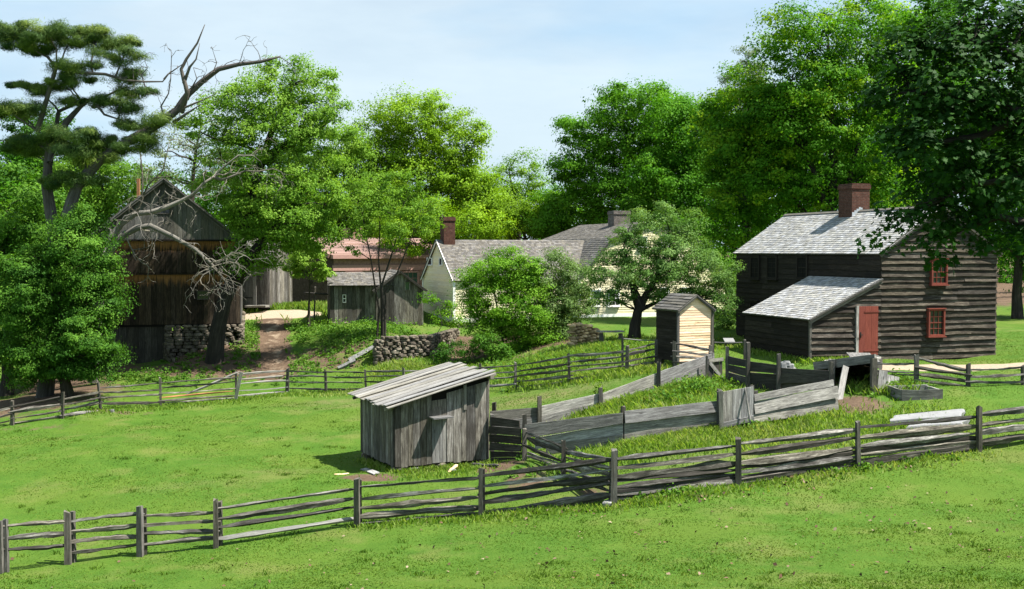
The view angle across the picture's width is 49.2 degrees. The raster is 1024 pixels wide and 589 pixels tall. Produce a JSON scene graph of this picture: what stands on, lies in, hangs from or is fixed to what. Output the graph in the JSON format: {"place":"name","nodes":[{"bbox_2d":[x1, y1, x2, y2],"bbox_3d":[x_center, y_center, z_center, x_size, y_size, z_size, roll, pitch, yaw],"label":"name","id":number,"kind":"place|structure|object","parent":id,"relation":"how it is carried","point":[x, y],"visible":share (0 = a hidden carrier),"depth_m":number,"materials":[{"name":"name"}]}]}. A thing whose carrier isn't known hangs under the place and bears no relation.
{"place":"outdoors","nodes":[
{"label":"outdoors","id":0,"kind":"place"},
{"bbox_2d":[0,253,1023,588],"bbox_3d":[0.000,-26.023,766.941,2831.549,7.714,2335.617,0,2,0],"label":"ground","id":1,"kind":"structure","parent":0,"point":[272,345],"depth_m":30.76,"materials":[{"name":"green plant"}]},
{"bbox_2d":[0,157,102,396],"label":"broadleaf tree","id":2,"kind":"object","parent":1,"relation":"on","point":[14,233],"visible":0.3,"depth_m":54.72,"materials":[{"name":"green plant"}]},
{"bbox_2d":[0,103,104,242],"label":"broadleaf tree","id":3,"kind":"object","parent":1,"relation":"on","point":[12,127],"visible":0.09,"depth_m":85.85,"materials":[{"name":"green plant"}]},
{"bbox_2d":[0,202,140,397],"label":"tree","id":4,"kind":"object","parent":1,"relation":"on","point":[64,355],"visible":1,"depth_m":49.45,"materials":[{"name":"green plant"}]},
{"bbox_2d":[26,149,157,247],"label":"broadleaf tree","id":5,"kind":"object","parent":1,"relation":"on","point":[114,190],"visible":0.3,"depth_m":82.16,"materials":[{"name":"green plant"}]},
{"bbox_2d":[0,371,239,425],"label":"split rail fence","id":6,"kind":"object","parent":1,"relation":"on","point":[12,412],"visible":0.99,"depth_m":49.08,"materials":[{"name":"grey wood"}]},
{"bbox_2d":[0,17,300,397],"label":"pine tree","id":7,"kind":"object","parent":1,"relation":"on","point":[87,154],"visible":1,"depth_m":50.36,"materials":[{"name":"green plant"}]},
{"bbox_2d":[87,178,245,366],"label":"barn","id":8,"kind":"structure","parent":1,"relation":"on","point":[160,312],"depth_m":60.62,"materials":[{"name":"brown wood"}]},
{"bbox_2d":[137,178,139,196],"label":"bare pole","id":9,"kind":"object","parent":8,"relation":"on","point":[138,187],"visible":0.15,"depth_m":71.70,"materials":[{"name":"brown wood"}]},
{"bbox_2d":[155,204,169,213],"bbox_3d":[-18.861,-4.609,60.324,0.756,0.515,0.060,-1,2,-13],"label":"window","id":10,"kind":"structure","parent":8,"relation":"in","point":[166,211],"depth_m":60.31,"materials":[{"name":"black glass"}]},
{"bbox_2d":[197,290,208,299],"bbox_3d":[-16.890,0.035,61.032,0.656,0.507,0.060,-1,2,-13],"label":"window","id":11,"kind":"structure","parent":8,"relation":"in","point":[201,295],"depth_m":61.03,"materials":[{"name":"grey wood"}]},
{"bbox_2d":[88,132,292,382],"bbox_3d":[-15.707,-1.797,54.561,10.378,12.243,4.540,0,2,0],"label":"dead tree","id":12,"kind":"object","parent":1,"relation":"on","point":[126,219],"visible":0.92,"depth_m":54.37,"materials":[{"name":"grey wood"}]},
{"bbox_2d":[133,105,269,199],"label":"broadleaf tree","id":13,"kind":"object","parent":1,"relation":"on","point":[197,145],"visible":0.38,"depth_m":81.73,"materials":[{"name":"green plant"}]},
{"bbox_2d":[179,144,331,236],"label":"broadleaf tree","id":14,"kind":"object","parent":1,"relation":"on","point":[206,203],"visible":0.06,"depth_m":91.08,"materials":[{"name":"green plant"}]},
{"bbox_2d":[234,370,289,398],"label":"rail gate","id":15,"kind":"structure","parent":1,"relation":"on","point":[240,378],"depth_m":53.12,"materials":[{"name":"grey wood"}]},
{"bbox_2d":[242,239,291,308],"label":"board outbuilding","id":16,"kind":"structure","parent":1,"relation":"on","point":[269,289],"depth_m":70.20,"materials":[{"name":"grey wood"}]},
{"bbox_2d":[242,265,252,304],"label":"door","id":17,"kind":"structure","parent":16,"relation":"in","point":[248,284],"depth_m":70.15,"materials":[{"name":"grey wood"}]},
{"bbox_2d":[173,51,361,363],"bbox_3d":[-12.679,-4.470,58.454,9.993,16.714,6.606,0,2,0],"label":"maple tree","id":18,"kind":"object","parent":1,"relation":"on","point":[308,131],"visible":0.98,"depth_m":57.46,"materials":[{"name":"green plant"}]},
{"bbox_2d":[280,244,336,326],"bbox_3d":[-11.890,-0.478,64.494,3.305,5.565,2.346,-1,3,-31],"label":"sapling","id":19,"kind":"object","parent":1,"relation":"on","point":[298,269],"visible":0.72,"depth_m":64.22,"materials":[{"name":"green plant"}]},
{"bbox_2d":[304,287,327,320],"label":"sapling stake","id":20,"kind":"object","parent":1,"relation":"on","point":[314,293],"visible":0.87,"depth_m":66.50,"materials":[{"name":"grey wood"}]},
{"bbox_2d":[261,119,408,237],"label":"broadleaf tree","id":21,"kind":"object","parent":1,"relation":"on","point":[352,146],"visible":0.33,"depth_m":94.89,"materials":[{"name":"green plant"}]},
{"bbox_2d":[337,359,355,369],"bbox_3d":[-8.463,3.580,57.154,0.964,0.592,0.248,-1,2,-22],"label":"stone post","id":22,"kind":"object","parent":1,"relation":"on","point":[344,365],"visible":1,"depth_m":57.09,"materials":[{"name":"grey stone"}]},
{"bbox_2d":[348,350,367,360],"bbox_3d":[-7.999,3.197,57.938,1.066,0.675,0.266,-1,2,-22],"label":"stone post","id":23,"kind":"object","parent":1,"relation":"on","point":[361,353],"visible":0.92,"depth_m":57.87,"materials":[{"name":"grey stone"}]},
{"bbox_2d":[292,228,431,302],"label":"brick house","id":24,"kind":"structure","parent":1,"relation":"on","point":[341,260],"depth_m":81.86,"materials":[{"name":"red paint"}]},
{"bbox_2d":[402,271,418,283],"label":"window","id":25,"kind":"structure","parent":24,"relation":"in","point":[414,275],"depth_m":83.96,"materials":[{"name":"grey glass"}]},
{"bbox_2d":[358,345,373,352],"bbox_3d":[-7.617,2.956,58.328,0.979,0.670,0.245,-1,2,-23],"label":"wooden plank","id":26,"kind":"object","parent":1,"relation":"on","point":[368,349],"visible":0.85,"depth_m":58.32,"materials":[{"name":"grey wood"}]},
{"bbox_2d":[360,468,379,474],"bbox_3d":[-4.492,5.572,35.241,0.226,0.146,1.339,-1,2,-25],"label":"loose board","id":27,"kind":"object","parent":1,"relation":"on","point":[371,471],"visible":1,"depth_m":35.06,"materials":[{"name":"grey wood"}]},
{"bbox_2d":[325,269,427,325],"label":"grey board shed","id":28,"kind":"structure","parent":1,"relation":"on","point":[351,296],"depth_m":65.22,"materials":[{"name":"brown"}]},
{"bbox_2d":[404,281,409,289],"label":"window","id":29,"kind":"structure","parent":28,"relation":"in","point":[406,283],"depth_m":65.31,"materials":[{"name":"green glass"}]},
{"bbox_2d":[315,167,447,338],"bbox_3d":[-7.141,-2.060,59.755,7.403,9.487,4.169,0,2,0],"label":"young tree","id":30,"kind":"object","parent":1,"relation":"on","point":[367,204],"visible":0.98,"depth_m":59.41,"materials":[{"name":"green plant"}]},
{"bbox_2d":[372,335,429,364],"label":"stone wall","id":31,"kind":"structure","parent":1,"relation":"on","point":[388,348],"depth_m":57.77,"materials":[{"name":"grey stone"}]},
{"bbox_2d":[347,362,495,470],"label":"plank shed","id":32,"kind":"structure","parent":1,"relation":"on","point":[437,415],"depth_m":36.15,"materials":[{"name":"wood"}]},
{"bbox_2d":[432,419,445,462],"bbox_3d":[-2.339,4.681,35.895,0.491,1.448,0.014,-1,2,-27],"label":"door","id":33,"kind":"structure","parent":32,"relation":"in","point":[439,425],"depth_m":35.88,"materials":[{"name":"grey wood"}]},
{"bbox_2d":[334,81,514,239],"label":"broadleaf tree","id":34,"kind":"object","parent":1,"relation":"on","point":[464,186],"visible":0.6,"depth_m":98.01,"materials":[{"name":"green plant"}]},
{"bbox_2d":[412,290,467,360],"bbox_3d":[-3.830,1.808,60.242,3.404,4.014,4.722,0,2,0],"label":"leaning bush","id":35,"kind":"object","parent":1,"relation":"on","point":[449,305],"visible":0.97,"depth_m":61.45,"materials":[{"name":"green plant"}]},
{"bbox_2d":[427,328,460,356],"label":"stone wall","id":36,"kind":"structure","parent":1,"relation":"on","point":[447,335],"depth_m":60.63,"materials":[{"name":"grey stone"}]},
{"bbox_2d":[368,191,523,259],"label":"broadleaf tree","id":37,"kind":"object","parent":1,"relation":"on","point":[480,229],"visible":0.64,"depth_m":83.47,"materials":[{"name":"green plant"}]},
{"bbox_2d":[448,464,457,471],"bbox_3d":[-1.835,5.440,34.936,0.149,0.199,0.654,1,2,18],"label":"log stub","id":38,"kind":"object","parent":1,"relation":"on","point":[454,466],"visible":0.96,"depth_m":34.97,"materials":[{"name":"beige wood"}]},
{"bbox_2d":[283,339,658,391],"bbox_3d":[-2.740,3.439,49.482,19.127,3.489,1.522,1,3,27],"label":"split rail fence","id":39,"kind":"object","parent":1,"relation":"on","point":[568,363],"visible":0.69,"depth_m":47.24,"materials":[{"name":"grey wood"}]},
{"bbox_2d":[428,331,514,364],"bbox_3d":[-2.070,2.922,56.989,4.690,2.189,2.216,0,2,0],"label":"shrub","id":40,"kind":"object","parent":1,"relation":"on","point":[481,340],"visible":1,"depth_m":56.91,"materials":[{"name":"green plant"}]},
{"bbox_2d":[471,463,498,466],"bbox_3d":[-0.845,5.335,34.939,0.142,0.308,1.661,-1,3,-33],"label":"fallen log","id":41,"kind":"object","parent":1,"relation":"on","point":[482,465],"visible":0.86,"depth_m":34.83,"materials":[{"name":"grey wood"}]},
{"bbox_2d":[488,413,521,460],"bbox_3d":[-0.147,4.839,35.949,0.225,1.828,1.847,-2,3,-38],"label":"slat fence","id":42,"kind":"object","parent":1,"relation":"on","point":[499,450],"visible":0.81,"depth_m":35.97,"materials":[{"name":"grey wood"}]},
{"bbox_2d":[447,240,564,358],"bbox_3d":[-0.286,0.339,58.853,6.545,6.408,4.341,0,2,0],"label":"lilac bush","id":43,"kind":"object","parent":1,"relation":"on","point":[517,280],"visible":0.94,"depth_m":58.19,"materials":[{"name":"green plant"}]},
{"bbox_2d":[0,405,1023,573],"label":"split rail fence","id":44,"kind":"object","parent":1,"relation":"on","point":[714,471],"visible":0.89,"depth_m":29.14,"materials":[{"name":"grey wood"}]},
{"bbox_2d":[0,98,1023,326],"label":"woods","id":45,"kind":"object","parent":1,"relation":"on","point":[999,272],"visible":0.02,"depth_m":114.56,"materials":[{"name":"green plant"}]},
{"bbox_2d":[479,145,558,239],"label":"broadleaf tree","id":46,"kind":"object","parent":1,"relation":"on","point":[521,171],"visible":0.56,"depth_m":107.10,"materials":[{"name":"green plant"}]},
{"bbox_2d":[461,187,577,239],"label":"broadleaf tree","id":47,"kind":"object","parent":1,"relation":"on","point":[513,208],"visible":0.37,"depth_m":96.28,"materials":[{"name":"green plant"}]},
{"bbox_2d":[517,368,528,383],"bbox_3d":[0.421,3.779,48.138,0.686,1.236,0.600,1,2,19],"label":"seedling","id":48,"kind":"object","parent":1,"relation":"on","point":[521,377],"visible":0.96,"depth_m":48.14,"materials":[{"name":"green plant"}]},
{"bbox_2d":[99,314,961,499],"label":"weeds","id":49,"kind":"object","parent":1,"relation":"on","point":[342,331],"visible":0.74,"depth_m":57.38,"materials":[{"name":"green plant"}]},
{"bbox_2d":[58,300,1023,531],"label":"long grass","id":50,"kind":"structure","parent":1,"relation":"on","point":[706,435],"depth_m":35.55,"materials":[{"name":"green plant"}]},
{"bbox_2d":[510,176,617,239],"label":"broadleaf tree","id":51,"kind":"object","parent":1,"relation":"on","point":[561,218],"visible":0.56,"depth_m":94.19,"materials":[{"name":"green plant"}]},
{"bbox_2d":[530,246,600,341],"bbox_3d":[2.857,0.066,59.526,4.536,5.442,3.653,0,2,0],"label":"shrub","id":52,"kind":"object","parent":1,"relation":"on","point":[566,311],"visible":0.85,"depth_m":58.91,"materials":[{"name":"green plant"}]},
{"bbox_2d":[520,428,610,499],"bbox_3d":[1.444,4.849,31.817,0.315,1.482,6.705,-1,2,-20],"label":"split rail fence","id":53,"kind":"object","parent":1,"relation":"on","point":[562,448],"visible":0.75,"depth_m":31.73,"materials":[{"name":"grey wood"}]},
{"bbox_2d":[420,211,724,327],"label":"cream farmhouse","id":54,"kind":"object","parent":1,"relation":"on","point":[449,253],"visible":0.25,"depth_m":69.63,"materials":[{"name":"grey"}]},
{"bbox_2d":[427,258,432,265],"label":"window","id":55,"kind":"structure","parent":54,"relation":"in","point":[430,263],"depth_m":70.16,"materials":[{"name":"grey glass"}]},
{"bbox_2d":[439,258,442,265],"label":"window","id":56,"kind":"structure","parent":54,"relation":"in","point":[440,259],"depth_m":68.13,"materials":[{"name":"grey glass"}]},
{"bbox_2d":[590,290,600,306],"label":"window","id":57,"kind":"structure","parent":54,"relation":"in","point":[592,290],"depth_m":68.84,"materials":[{"name":"white glass"}]},
{"bbox_2d":[607,290,620,306],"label":"window","id":58,"kind":"structure","parent":54,"relation":"in","point":[614,305],"depth_m":69.32,"materials":[{"name":"white glass"}]},
{"bbox_2d":[592,379,604,393],"bbox_3d":[3.223,3.673,41.392,0.488,1.117,0.500,-2,3,-39],"label":"seedling","id":59,"kind":"object","parent":1,"relation":"on","point":[596,387],"visible":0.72,"depth_m":41.34,"materials":[{"name":"green plant"}]},
{"bbox_2d":[490,351,713,442],"bbox_3d":[3.682,3.856,40.405,9.952,3.097,0.912,-1,3,-31],"label":"plank fence","id":60,"kind":"object","parent":1,"relation":"on","point":[549,412],"visible":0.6,"depth_m":39.61,"materials":[{"name":"grey wood"}]},
{"bbox_2d":[602,500,611,506],"bbox_3d":[2.456,5.382,28.632,0.300,0.212,0.296,0,2,0],"label":"rock","id":61,"kind":"object","parent":1,"relation":"on","point":[604,503],"visible":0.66,"depth_m":28.52,"materials":[{"name":"grey stone"}]},
{"bbox_2d":[596,330,624,342],"bbox_3d":[4.788,2.174,54.258,1.248,0.830,0.625,-1,2,-14],"label":"plank bench","id":62,"kind":"object","parent":1,"relation":"on","point":[601,336],"visible":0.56,"depth_m":54.11,"materials":[{"name":"grey wood"}]},
{"bbox_2d":[522,391,718,453],"bbox_3d":[3.441,4.245,34.687,6.258,2.470,1.006,0,2,2],"label":"plank fence","id":63,"kind":"object","parent":1,"relation":"on","point":[603,429],"visible":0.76,"depth_m":34.60,"materials":[{"name":"grey wood"}]},
{"bbox_2d":[717,385,753,427],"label":"board gate","id":64,"kind":"structure","parent":63,"relation":"attached to","point":[736,406],"depth_m":34.85,"materials":[{"name":"grey wood"}]},
{"bbox_2d":[539,73,705,223],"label":"broadleaf tree","id":65,"kind":"object","parent":1,"relation":"on","point":[581,171],"visible":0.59,"depth_m":90.73,"materials":[{"name":"green plant"}]},
{"bbox_2d":[621,336,654,364],"bbox_3d":[5.398,2.488,47.182,1.579,1.465,0.116,0,2,12],"label":"pole rail","id":66,"kind":"object","parent":1,"relation":"on","point":[622,345],"visible":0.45,"depth_m":47.27,"materials":[{"name":"grey wood"}]},
{"bbox_2d":[575,200,747,338],"bbox_3d":[7.309,-1.000,54.637,8.522,7.227,4.863,0,2,0],"label":"apple tree","id":67,"kind":"object","parent":1,"relation":"on","point":[670,248],"visible":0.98,"depth_m":54.30,"materials":[{"name":"green plant"}]},
{"bbox_2d":[652,293,715,365],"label":"outhouse","id":68,"kind":"structure","parent":1,"relation":"on","point":[681,318],"depth_m":45.57,"materials":[{"name":"brown wood"}]},
{"bbox_2d":[598,92,771,237],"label":"broadleaf tree","id":69,"kind":"object","parent":1,"relation":"on","point":[664,181],"visible":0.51,"depth_m":83.97,"materials":[{"name":"green plant"}]},
{"bbox_2d":[671,341,711,366],"bbox_3d":[7.070,2.608,43.737,1.710,1.620,0.240,0,2,0],"label":"split rail fence","id":70,"kind":"object","parent":1,"relation":"on","point":[674,355],"visible":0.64,"depth_m":43.68,"materials":[{"name":"grey wood"}]},
{"bbox_2d":[654,211,740,309],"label":"broadleaf tree","id":71,"kind":"object","parent":1,"relation":"on","point":[723,257],"visible":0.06,"depth_m":77.56,"materials":[{"name":"green plant"}]},
{"bbox_2d":[705,355,723,377],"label":"pen gate","id":72,"kind":"structure","parent":1,"relation":"on","point":[711,365],"depth_m":42.48,"materials":[{"name":"grey wood"}]},
{"bbox_2d":[711,275,735,330],"bbox_3d":[10.854,0.693,59.066,2.966,3.682,3.796,0,2,0],"label":"shrub","id":73,"kind":"object","parent":1,"relation":"on","point":[729,324],"visible":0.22,"depth_m":58.69,"materials":[{"name":"green plant"}]},
{"bbox_2d":[723,338,734,346],"bbox_3d":[10.167,2.295,52.329,0.480,0.480,0.480,0,2,0],"label":"information sign","id":74,"kind":"object","parent":1,"relation":"on","point":[728,340],"visible":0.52,"depth_m":52.24,"materials":[{"name":"white wood"}]},
{"bbox_2d":[714,339,745,358],"bbox_3d":[9.110,2.404,46.931,1.448,1.076,0.134,1,2,18],"label":"pole rail","id":75,"kind":"object","parent":1,"relation":"on","point":[744,349],"visible":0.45,"depth_m":46.74,"materials":[{"name":"grey wood"}]},
{"bbox_2d":[714,45,773,230],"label":"broadleaf tree","id":76,"kind":"object","parent":1,"relation":"on","point":[745,63],"visible":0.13,"depth_m":106.88,"materials":[{"name":"green plant"}]},
{"bbox_2d":[674,53,819,256],"bbox_3d":[14.227,-6.040,65.711,8.340,16.030,7.503,1,2,23],"label":"broadleaf tree","id":77,"kind":"object","parent":1,"relation":"on","point":[725,138],"visible":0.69,"depth_m":64.82,"materials":[{"name":"green plant"}]},
{"bbox_2d":[725,342,833,390],"bbox_3d":[9.337,2.797,40.134,0.829,2.121,4.696,-2,3,-41],"label":"plank fence","id":78,"kind":"object","parent":1,"relation":"on","point":[782,378],"visible":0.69,"depth_m":40.12,"materials":[{"name":"grey wood"}]},
{"bbox_2d":[753,373,838,421],"bbox_3d":[9.144,3.527,36.102,3.498,1.810,0.317,-1,2,-27],"label":"plank fence","id":79,"kind":"object","parent":1,"relation":"on","point":[778,404],"visible":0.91,"depth_m":36.00,"materials":[{"name":"grey wood"}]},
{"bbox_2d":[738,55,900,232],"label":"broadleaf tree","id":80,"kind":"object","parent":1,"relation":"on","point":[770,214],"visible":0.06,"depth_m":82.54,"materials":[{"name":"green plant"}]},
{"bbox_2d":[715,0,931,214],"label":"broadleaf tree","id":81,"kind":"object","parent":1,"relation":"on","point":[821,98],"visible":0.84,"depth_m":62.03,"materials":[{"name":"green plant"}]},
{"bbox_2d":[838,365,848,399],"bbox_3d":[11.535,3.106,38.998,0.216,1.216,1.149,1,3,28],"label":"leaning plank","id":82,"kind":"object","parent":1,"relation":"on","point":[842,381],"visible":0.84,"depth_m":39.02,"materials":[{"name":"grey wood"}]},
{"bbox_2d":[813,352,882,392],"bbox_3d":[12.548,3.188,41.709,2.354,2.400,4.962,1,2,21],"label":"wooden platform","id":83,"kind":"object","parent":1,"relation":"on","point":[864,359],"depth_m":39.87,"materials":[{"name":"grey wood"}]},
{"bbox_2d":[733,183,1002,360],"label":"clapboard house","id":84,"kind":"structure","parent":1,"relation":"on","point":[810,285],"depth_m":46.78,"materials":[{"name":"brown wood"}]},
{"bbox_2d":[749,300,758,307],"bbox_3d":[11.904,0.793,54.979,0.120,1.041,0.831,-1,2,-18],"label":"window","id":85,"kind":"structure","parent":84,"relation":"in","point":[752,303],"depth_m":55.02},
{"bbox_2d":[748,255,760,279],"bbox_3d":[11.912,-1.317,54.838,0.140,1.210,0.968,-1,2,-18],"label":"window","id":86,"kind":"structure","parent":84,"relation":"in","point":[754,259],"depth_m":54.81,"materials":[{"name":"black glass"}]},
{"bbox_2d":[765,255,777,279],"bbox_3d":[12.400,-1.281,53.338,0.140,1.184,0.986,-1,2,-18],"label":"window","id":87,"kind":"structure","parent":84,"relation":"in","point":[771,260],"depth_m":53.32,"materials":[{"name":"black glass"}]},
{"bbox_2d":[794,255,808,279],"bbox_3d":[13.198,-1.222,50.882,0.140,1.141,0.971,-1,2,-18],"label":"window","id":88,"kind":"structure","parent":84,"relation":"in","point":[802,263],"depth_m":50.88,"materials":[{"name":"black glass"}]},
{"bbox_2d":[859,306,878,354],"bbox_3d":[14.456,1.470,45.326,0.945,1.991,0.180,-1,2,-18],"label":"door","id":89,"kind":"structure","parent":84,"relation":"in","point":[868,315],"depth_m":45.28,"materials":[{"name":"red paint"}]},
{"bbox_2d":[925,308,946,337],"bbox_3d":[17.567,1.173,46.289,0.899,1.206,0.250,-1,2,-18],"label":"window","id":90,"kind":"structure","parent":84,"relation":"in","point":[935,325],"depth_m":46.27,"materials":[{"name":"red paint"}]},
{"bbox_2d":[929,258,948,285],"bbox_3d":[17.669,-0.928,46.241,0.869,1.126,0.250,-1,2,-18],"label":"window","id":91,"kind":"structure","parent":84,"relation":"in","point":[935,278],"depth_m":46.22,"materials":[{"name":"red paint"}]},
{"bbox_2d":[878,370,887,388],"bbox_3d":[13.010,3.129,39.245,0.471,0.940,0.231,0,2,-9],"label":"upright board","id":92,"kind":"object","parent":1,"relation":"on","point":[882,378],"visible":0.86,"depth_m":39.27,"materials":[{"name":"grey wood"}]},
{"bbox_2d":[886,374,898,385],"bbox_3d":[13.414,3.202,39.401,0.620,0.768,0.342,0,2,-6],"label":"upright board","id":93,"kind":"object","parent":1,"relation":"on","point":[890,378],"visible":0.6,"depth_m":39.47,"materials":[{"name":"grey wood"}]},
{"bbox_2d":[887,384,942,400],"bbox_3d":[13.849,3.397,38.433,1.493,0.457,1.358,0,2,0],"label":"trough","id":94,"kind":"object","parent":1,"relation":"on","point":[925,393],"visible":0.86,"depth_m":37.79,"materials":[{"name":"grey wood"}]},
{"bbox_2d":[890,409,964,425],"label":"granite slab","id":95,"kind":"structure","parent":1,"relation":"on","point":[923,416],"depth_m":35.44,"materials":[{"name":"grey stone"}]},
{"bbox_2d":[845,0,1018,207],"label":"broadleaf tree","id":96,"kind":"object","parent":1,"relation":"on","point":[932,121],"visible":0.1,"depth_m":70.74,"materials":[{"name":"green plant"}]},
{"bbox_2d":[846,0,1023,276],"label":"maple tree","id":97,"kind":"object","parent":1,"relation":"on","point":[992,43],"visible":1,"depth_m":15.29,"materials":[{"name":"green plant"}]},
{"bbox_2d":[906,419,969,428],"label":"granite slab","id":98,"kind":"structure","parent":1,"relation":"on","point":[938,424],"depth_m":34.77,"materials":[{"name":"white stone"}]},
{"bbox_2d":[869,354,1023,386],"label":"split rail fence","id":99,"kind":"object","parent":1,"relation":"on","point":[967,375],"visible":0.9,"depth_m":39.66,"materials":[{"name":"grey wood"}]},
{"bbox_2d":[937,65,1023,318],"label":"broadleaf tree","id":100,"kind":"object","parent":1,"relation":"on","point":[1017,311],"visible":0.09,"depth_m":65.77,"materials":[{"name":"green plant"}]},
{"bbox_3d":[9.973,3.005,40.549,0.983,0.860,0.710,0,2,0],"label":"stone heap base","id":101,"kind":"object","parent":1,"relation":"on","visible":0},
{"bbox_2d":[781,362,787,367],"bbox_3d":[9.813,2.588,40.431,0.414,0.322,0.307,0,2,0],"label":"rock","id":102,"kind":"object","parent":101,"relation":"on","point":[783,365],"visible":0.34,"depth_m":40.30,"materials":[{"name":"stone"}]},
{"bbox_2d":[0,0,1023,247],"label":"sky","id":103,"kind":"structure","parent":0,"point":[522,64],"materials":[{"name":"blue"}]},
{"bbox_2d":[10,453,1023,588],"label":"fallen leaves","id":104,"kind":"object","parent":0,"point":[668,573],"visible":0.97,"depth_m":25.53,"materials":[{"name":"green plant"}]}
]}

